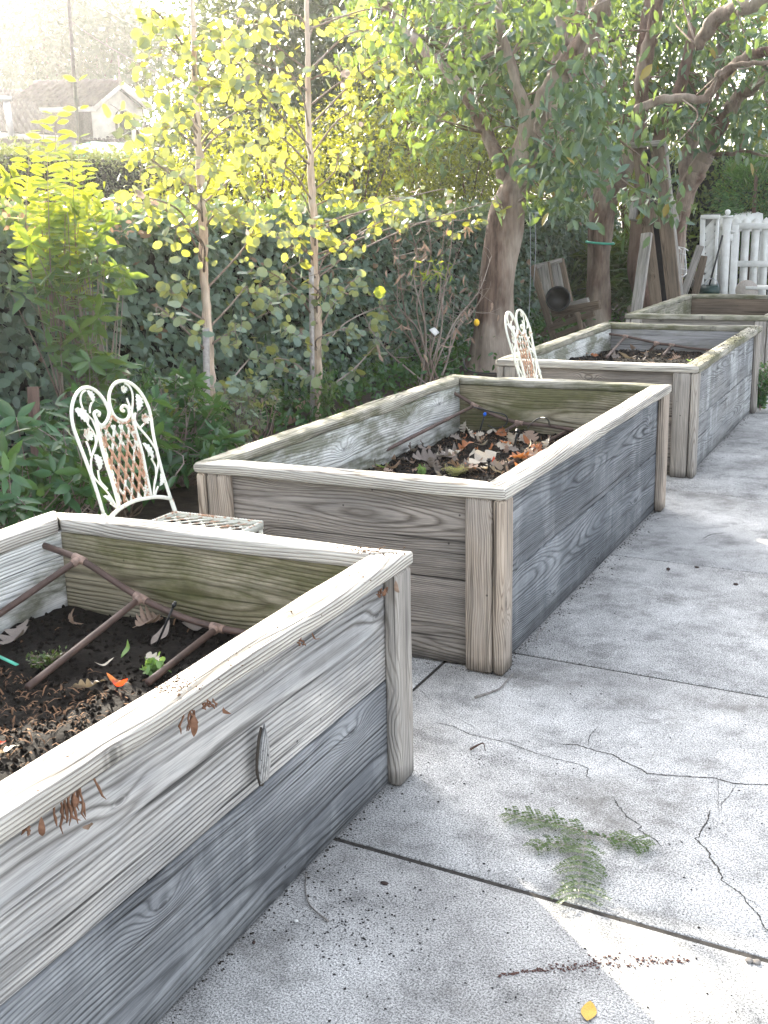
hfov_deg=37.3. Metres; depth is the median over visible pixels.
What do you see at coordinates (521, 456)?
fallen leaf
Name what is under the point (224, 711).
leaf clump
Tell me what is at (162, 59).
background tree
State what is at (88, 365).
citrus bush
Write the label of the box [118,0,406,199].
shade tree
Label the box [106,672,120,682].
fallen leaf
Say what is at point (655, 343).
irrigation pipe
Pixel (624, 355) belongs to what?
fallen leaf
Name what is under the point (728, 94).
garden tree
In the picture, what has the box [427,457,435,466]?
fallen leaf
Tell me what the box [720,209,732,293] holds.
gate post
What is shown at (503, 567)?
raised bed
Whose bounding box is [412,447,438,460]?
fallen leaf
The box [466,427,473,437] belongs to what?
fallen leaf
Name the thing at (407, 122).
leafy shrub
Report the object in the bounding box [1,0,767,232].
sky
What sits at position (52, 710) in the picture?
soil
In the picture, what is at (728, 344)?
rail debris
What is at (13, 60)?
background tree
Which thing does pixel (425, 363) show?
twiggy bush
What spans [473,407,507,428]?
drip tube
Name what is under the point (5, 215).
dry flowers
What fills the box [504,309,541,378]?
garden chair
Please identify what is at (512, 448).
fallen leaf
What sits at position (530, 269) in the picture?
hanging wire
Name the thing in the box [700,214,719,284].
panel door
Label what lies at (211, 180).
leafy shrub
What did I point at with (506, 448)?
fallen leaf
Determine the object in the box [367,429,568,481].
soil
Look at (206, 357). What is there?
garden stake
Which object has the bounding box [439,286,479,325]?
lemon
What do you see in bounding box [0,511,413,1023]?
raised bed
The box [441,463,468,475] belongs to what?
moss cushion
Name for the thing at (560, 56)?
red barked tree
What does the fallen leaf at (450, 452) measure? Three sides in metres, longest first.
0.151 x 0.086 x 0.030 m
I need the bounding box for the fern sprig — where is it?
[26,645,66,669]
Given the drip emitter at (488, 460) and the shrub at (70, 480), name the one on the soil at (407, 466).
the drip emitter at (488, 460)
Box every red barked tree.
[316,0,657,372]
[536,0,767,328]
[608,0,747,307]
[637,0,767,285]
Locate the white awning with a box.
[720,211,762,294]
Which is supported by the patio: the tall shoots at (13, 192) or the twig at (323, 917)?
the twig at (323, 917)
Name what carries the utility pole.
on the ground at (185, 498)
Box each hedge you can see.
[0,136,369,209]
[0,174,622,492]
[669,137,767,294]
[698,142,767,279]
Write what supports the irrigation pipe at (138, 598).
on the soil at (52, 710)
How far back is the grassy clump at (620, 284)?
14.96 m
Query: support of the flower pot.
on the old wooden chair at (543, 279)
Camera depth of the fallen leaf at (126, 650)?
2.82 m
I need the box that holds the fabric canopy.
[74,142,155,158]
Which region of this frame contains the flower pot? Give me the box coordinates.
[545,286,570,311]
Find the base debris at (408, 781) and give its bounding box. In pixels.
[172,413,751,1022]
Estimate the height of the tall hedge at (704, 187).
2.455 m
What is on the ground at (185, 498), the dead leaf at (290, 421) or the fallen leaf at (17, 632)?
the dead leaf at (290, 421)
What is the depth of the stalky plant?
8.04 m
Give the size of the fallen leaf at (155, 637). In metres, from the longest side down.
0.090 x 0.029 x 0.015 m
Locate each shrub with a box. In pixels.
[0,399,141,528]
[26,370,185,517]
[113,116,297,213]
[117,357,249,488]
[151,71,367,204]
[210,368,282,447]
[261,75,454,205]
[317,34,493,203]
[381,108,546,204]
[477,161,591,203]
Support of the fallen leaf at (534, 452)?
on the soil at (407, 466)
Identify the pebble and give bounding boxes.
[745,957,752,962]
[753,959,760,964]
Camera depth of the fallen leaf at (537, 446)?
5.17 m
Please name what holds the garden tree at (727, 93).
on the ground at (185, 498)
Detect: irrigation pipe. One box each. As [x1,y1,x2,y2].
[0,542,245,689]
[386,392,573,466]
[605,333,710,358]
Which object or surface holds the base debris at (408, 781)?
on the patio
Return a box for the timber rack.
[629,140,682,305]
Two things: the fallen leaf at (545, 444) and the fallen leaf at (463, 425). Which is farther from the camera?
the fallen leaf at (463, 425)
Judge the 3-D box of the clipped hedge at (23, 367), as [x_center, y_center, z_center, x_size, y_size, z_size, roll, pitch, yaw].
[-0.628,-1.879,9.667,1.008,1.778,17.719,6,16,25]
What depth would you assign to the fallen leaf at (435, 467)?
4.84 m
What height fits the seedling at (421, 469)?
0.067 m
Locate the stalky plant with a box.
[310,357,344,418]
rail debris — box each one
[37,546,404,790]
[690,326,761,363]
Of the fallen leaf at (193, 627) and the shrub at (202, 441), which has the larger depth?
the shrub at (202, 441)
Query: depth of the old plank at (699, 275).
14.43 m
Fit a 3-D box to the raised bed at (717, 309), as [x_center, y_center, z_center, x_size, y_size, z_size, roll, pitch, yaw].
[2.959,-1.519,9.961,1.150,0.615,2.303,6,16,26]
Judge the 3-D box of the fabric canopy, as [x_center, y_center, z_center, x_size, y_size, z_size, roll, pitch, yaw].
[-4.128,-4.698,18.636,1.962,2.721,0.933,10,18,37]
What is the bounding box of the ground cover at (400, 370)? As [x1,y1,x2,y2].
[0,288,626,501]
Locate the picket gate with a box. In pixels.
[729,217,767,294]
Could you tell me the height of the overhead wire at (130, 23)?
1.566 m
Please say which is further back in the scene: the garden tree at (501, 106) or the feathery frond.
the garden tree at (501, 106)
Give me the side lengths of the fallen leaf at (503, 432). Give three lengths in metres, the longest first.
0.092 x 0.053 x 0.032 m
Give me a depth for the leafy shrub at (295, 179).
11.19 m
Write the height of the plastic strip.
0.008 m
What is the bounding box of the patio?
[156,396,767,1023]
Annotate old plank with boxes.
[683,245,703,293]
[684,266,694,288]
[691,255,706,293]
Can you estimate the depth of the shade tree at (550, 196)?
25.85 m
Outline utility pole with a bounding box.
[67,0,80,144]
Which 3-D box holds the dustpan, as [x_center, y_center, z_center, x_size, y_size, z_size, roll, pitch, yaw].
[4.183,-3.146,14.502,0.260,0.737,0.411,6,16,25]
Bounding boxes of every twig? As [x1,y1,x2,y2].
[305,873,328,921]
[469,743,485,750]
[475,673,512,698]
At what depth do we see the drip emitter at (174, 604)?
2.88 m
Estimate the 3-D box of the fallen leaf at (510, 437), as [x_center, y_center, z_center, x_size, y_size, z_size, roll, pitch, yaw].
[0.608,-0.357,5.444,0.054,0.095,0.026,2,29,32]
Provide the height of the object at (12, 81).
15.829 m
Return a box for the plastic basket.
[678,246,688,276]
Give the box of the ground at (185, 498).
[0,303,631,529]
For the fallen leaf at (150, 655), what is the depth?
2.81 m
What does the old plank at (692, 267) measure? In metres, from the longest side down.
0.639 x 0.091 x 0.032 m
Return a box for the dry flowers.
[0,184,169,244]
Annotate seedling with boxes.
[140,652,170,675]
[417,464,425,474]
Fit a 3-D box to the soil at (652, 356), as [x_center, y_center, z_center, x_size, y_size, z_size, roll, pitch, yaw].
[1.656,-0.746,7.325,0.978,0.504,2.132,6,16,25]
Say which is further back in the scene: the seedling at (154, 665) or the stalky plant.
the stalky plant
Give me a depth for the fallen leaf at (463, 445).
5.30 m
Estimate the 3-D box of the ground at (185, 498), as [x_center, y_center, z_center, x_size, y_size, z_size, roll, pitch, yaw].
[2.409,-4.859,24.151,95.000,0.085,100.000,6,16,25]
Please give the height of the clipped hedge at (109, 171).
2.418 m
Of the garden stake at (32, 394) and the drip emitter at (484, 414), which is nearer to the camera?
the garden stake at (32, 394)
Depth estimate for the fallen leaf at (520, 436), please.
5.58 m
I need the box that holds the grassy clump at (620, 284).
[567,216,699,318]
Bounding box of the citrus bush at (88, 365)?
[0,193,148,466]
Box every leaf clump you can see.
[21,817,44,835]
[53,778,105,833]
[178,710,197,736]
[202,698,230,713]
[297,633,319,645]
[376,581,398,597]
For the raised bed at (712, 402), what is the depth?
6.79 m
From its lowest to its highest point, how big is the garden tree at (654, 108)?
6.030 m
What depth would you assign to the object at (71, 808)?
1.73 m
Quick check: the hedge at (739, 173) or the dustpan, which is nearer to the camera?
the dustpan
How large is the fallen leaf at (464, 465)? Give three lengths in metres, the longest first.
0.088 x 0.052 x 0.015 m
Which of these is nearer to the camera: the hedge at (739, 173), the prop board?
the prop board
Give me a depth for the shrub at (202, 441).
6.05 m
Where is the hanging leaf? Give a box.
[266,268,385,298]
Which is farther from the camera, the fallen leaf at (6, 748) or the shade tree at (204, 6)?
the shade tree at (204, 6)
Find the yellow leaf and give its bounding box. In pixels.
[581,1001,596,1020]
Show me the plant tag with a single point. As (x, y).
(434, 331)
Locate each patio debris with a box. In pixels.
[275,571,765,1021]
[445,751,511,767]
[498,952,689,976]
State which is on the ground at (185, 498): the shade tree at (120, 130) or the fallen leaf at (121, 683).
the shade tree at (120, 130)
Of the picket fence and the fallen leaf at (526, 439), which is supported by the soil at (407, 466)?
the fallen leaf at (526, 439)
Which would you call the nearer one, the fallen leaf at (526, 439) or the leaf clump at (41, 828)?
the leaf clump at (41, 828)
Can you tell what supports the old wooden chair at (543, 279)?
on the ground at (185, 498)
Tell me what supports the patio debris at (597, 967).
on the patio
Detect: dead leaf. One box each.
[283,416,297,424]
[290,398,309,408]
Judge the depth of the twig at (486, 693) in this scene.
3.47 m
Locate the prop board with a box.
[631,232,652,311]
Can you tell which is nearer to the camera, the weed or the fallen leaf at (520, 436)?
the fallen leaf at (520, 436)
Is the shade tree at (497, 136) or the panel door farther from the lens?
the shade tree at (497, 136)
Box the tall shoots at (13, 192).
[0,74,111,327]
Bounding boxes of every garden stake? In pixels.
[27,387,45,505]
[202,328,210,422]
[309,266,314,422]
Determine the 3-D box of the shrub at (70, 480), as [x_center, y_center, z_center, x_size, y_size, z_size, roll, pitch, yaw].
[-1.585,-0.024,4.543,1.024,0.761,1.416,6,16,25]
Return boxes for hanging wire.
[528,231,530,327]
[533,224,535,286]
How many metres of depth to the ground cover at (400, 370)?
9.28 m
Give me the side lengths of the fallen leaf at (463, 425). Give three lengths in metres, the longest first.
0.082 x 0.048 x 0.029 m
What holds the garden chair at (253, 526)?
on the patio
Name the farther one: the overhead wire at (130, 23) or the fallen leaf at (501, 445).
the overhead wire at (130, 23)
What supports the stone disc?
on the patio
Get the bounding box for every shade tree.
[107,61,349,203]
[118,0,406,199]
[216,0,490,202]
[326,0,551,207]
[451,2,628,202]
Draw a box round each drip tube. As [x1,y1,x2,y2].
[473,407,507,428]
[527,417,549,428]
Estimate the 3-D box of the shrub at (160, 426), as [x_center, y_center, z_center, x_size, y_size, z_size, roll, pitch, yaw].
[-1.335,-0.285,5.561,0.785,0.771,0.982,6,16,25]
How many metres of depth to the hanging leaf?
7.42 m
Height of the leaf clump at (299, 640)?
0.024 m
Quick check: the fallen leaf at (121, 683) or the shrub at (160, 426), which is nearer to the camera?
the fallen leaf at (121, 683)
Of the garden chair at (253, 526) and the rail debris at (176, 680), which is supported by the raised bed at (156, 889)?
the rail debris at (176, 680)
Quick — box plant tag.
[429,327,439,334]
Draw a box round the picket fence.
[717,218,722,283]
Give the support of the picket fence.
on the ground at (185, 498)
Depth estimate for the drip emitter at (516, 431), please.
5.22 m
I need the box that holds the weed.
[757,356,767,409]
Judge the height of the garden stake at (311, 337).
1.121 m
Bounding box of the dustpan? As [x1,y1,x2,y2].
[699,235,722,293]
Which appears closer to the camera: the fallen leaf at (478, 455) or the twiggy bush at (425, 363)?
the fallen leaf at (478, 455)
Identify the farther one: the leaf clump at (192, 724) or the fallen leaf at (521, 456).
the fallen leaf at (521, 456)
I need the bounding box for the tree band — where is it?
[585,240,614,244]
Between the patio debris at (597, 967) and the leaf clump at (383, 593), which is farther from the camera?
the leaf clump at (383, 593)
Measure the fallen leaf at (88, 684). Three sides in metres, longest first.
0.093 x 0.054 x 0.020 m
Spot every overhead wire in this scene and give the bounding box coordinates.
[44,0,166,77]
[97,6,190,41]
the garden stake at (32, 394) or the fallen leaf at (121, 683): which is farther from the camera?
the garden stake at (32, 394)
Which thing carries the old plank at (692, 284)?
on the storage crate
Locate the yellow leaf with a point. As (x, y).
(588, 1011)
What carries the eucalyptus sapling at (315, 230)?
on the ground at (185, 498)
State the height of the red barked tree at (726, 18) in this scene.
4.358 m
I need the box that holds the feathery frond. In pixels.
[498,806,655,906]
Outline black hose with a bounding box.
[463,358,495,373]
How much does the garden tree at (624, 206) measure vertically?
2.898 m
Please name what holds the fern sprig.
on the soil at (52, 710)
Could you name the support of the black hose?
on the ground at (185, 498)
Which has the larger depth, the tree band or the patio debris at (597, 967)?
the tree band
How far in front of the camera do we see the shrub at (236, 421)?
7.08 m
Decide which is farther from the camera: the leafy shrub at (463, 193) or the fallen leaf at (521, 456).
the leafy shrub at (463, 193)
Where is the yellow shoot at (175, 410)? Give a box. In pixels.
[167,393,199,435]
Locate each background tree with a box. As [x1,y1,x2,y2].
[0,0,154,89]
[0,15,67,85]
[7,0,180,119]
[59,0,190,116]
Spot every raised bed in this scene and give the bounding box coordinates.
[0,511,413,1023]
[193,374,671,674]
[496,322,762,477]
[625,294,767,377]
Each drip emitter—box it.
[155,601,176,645]
[479,412,485,431]
[486,458,491,471]
[513,429,518,446]
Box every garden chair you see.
[70,379,263,533]
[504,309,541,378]
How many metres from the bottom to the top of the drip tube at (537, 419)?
0.177 m
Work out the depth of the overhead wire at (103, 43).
19.15 m
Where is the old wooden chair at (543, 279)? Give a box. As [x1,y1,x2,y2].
[529,258,600,340]
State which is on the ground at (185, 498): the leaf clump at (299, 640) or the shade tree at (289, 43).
the shade tree at (289, 43)
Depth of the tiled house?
37.87 m
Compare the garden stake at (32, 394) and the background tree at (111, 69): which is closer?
the garden stake at (32, 394)
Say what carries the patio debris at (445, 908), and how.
on the patio
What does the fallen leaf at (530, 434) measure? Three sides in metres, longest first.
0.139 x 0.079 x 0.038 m
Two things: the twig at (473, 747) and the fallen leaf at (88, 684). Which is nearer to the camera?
the fallen leaf at (88, 684)
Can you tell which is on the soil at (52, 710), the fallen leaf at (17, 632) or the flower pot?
the fallen leaf at (17, 632)
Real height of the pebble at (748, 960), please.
0.006 m
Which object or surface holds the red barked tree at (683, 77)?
on the ground at (185, 498)
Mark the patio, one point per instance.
(674, 734)
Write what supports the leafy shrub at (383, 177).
on the ground at (185, 498)
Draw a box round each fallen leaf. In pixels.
[0,619,27,644]
[0,745,15,752]
[68,608,82,623]
[72,678,107,687]
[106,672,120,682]
[112,678,127,685]
[121,639,129,656]
[133,605,162,627]
[146,652,159,660]
[151,620,169,643]
[182,622,202,630]
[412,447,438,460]
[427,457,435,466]
[433,464,439,472]
[437,449,461,455]
[448,459,482,470]
[450,433,460,439]
[457,440,473,450]
[458,422,465,432]
[460,462,472,472]
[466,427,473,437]
[467,450,496,463]
[490,459,503,469]
[496,426,506,435]
[497,441,511,450]
[503,445,508,452]
[507,429,514,443]
[508,446,519,450]
[509,451,532,458]
[519,434,526,442]
[523,430,538,443]
[523,435,529,443]
[529,449,540,454]
[530,442,542,451]
[541,437,549,448]
[619,352,632,357]
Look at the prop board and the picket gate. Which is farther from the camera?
the picket gate
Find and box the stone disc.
[735,280,757,294]
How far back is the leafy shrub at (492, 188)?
18.39 m
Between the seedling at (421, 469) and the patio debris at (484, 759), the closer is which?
the patio debris at (484, 759)
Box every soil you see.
[0,605,238,780]
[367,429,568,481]
[569,348,703,363]
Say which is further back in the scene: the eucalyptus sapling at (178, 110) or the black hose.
the black hose
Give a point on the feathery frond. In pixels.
(573, 847)
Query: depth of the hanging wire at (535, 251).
10.96 m
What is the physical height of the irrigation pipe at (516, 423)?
0.192 m
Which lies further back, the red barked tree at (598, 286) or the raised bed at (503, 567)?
the red barked tree at (598, 286)
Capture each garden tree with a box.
[451,19,664,213]
[511,9,750,220]
[528,127,681,299]
[606,1,767,175]
[656,10,766,150]
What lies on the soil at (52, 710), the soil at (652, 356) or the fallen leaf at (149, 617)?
the fallen leaf at (149, 617)
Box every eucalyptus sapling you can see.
[102,0,291,430]
[213,0,511,420]
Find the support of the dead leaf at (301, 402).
on the ground at (185, 498)
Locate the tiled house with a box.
[0,55,177,156]
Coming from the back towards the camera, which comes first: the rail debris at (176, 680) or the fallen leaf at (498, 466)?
the fallen leaf at (498, 466)
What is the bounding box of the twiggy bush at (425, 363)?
[345,188,498,385]
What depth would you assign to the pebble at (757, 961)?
2.20 m
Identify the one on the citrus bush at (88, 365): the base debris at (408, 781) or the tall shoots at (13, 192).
the tall shoots at (13, 192)
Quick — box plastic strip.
[0,655,18,665]

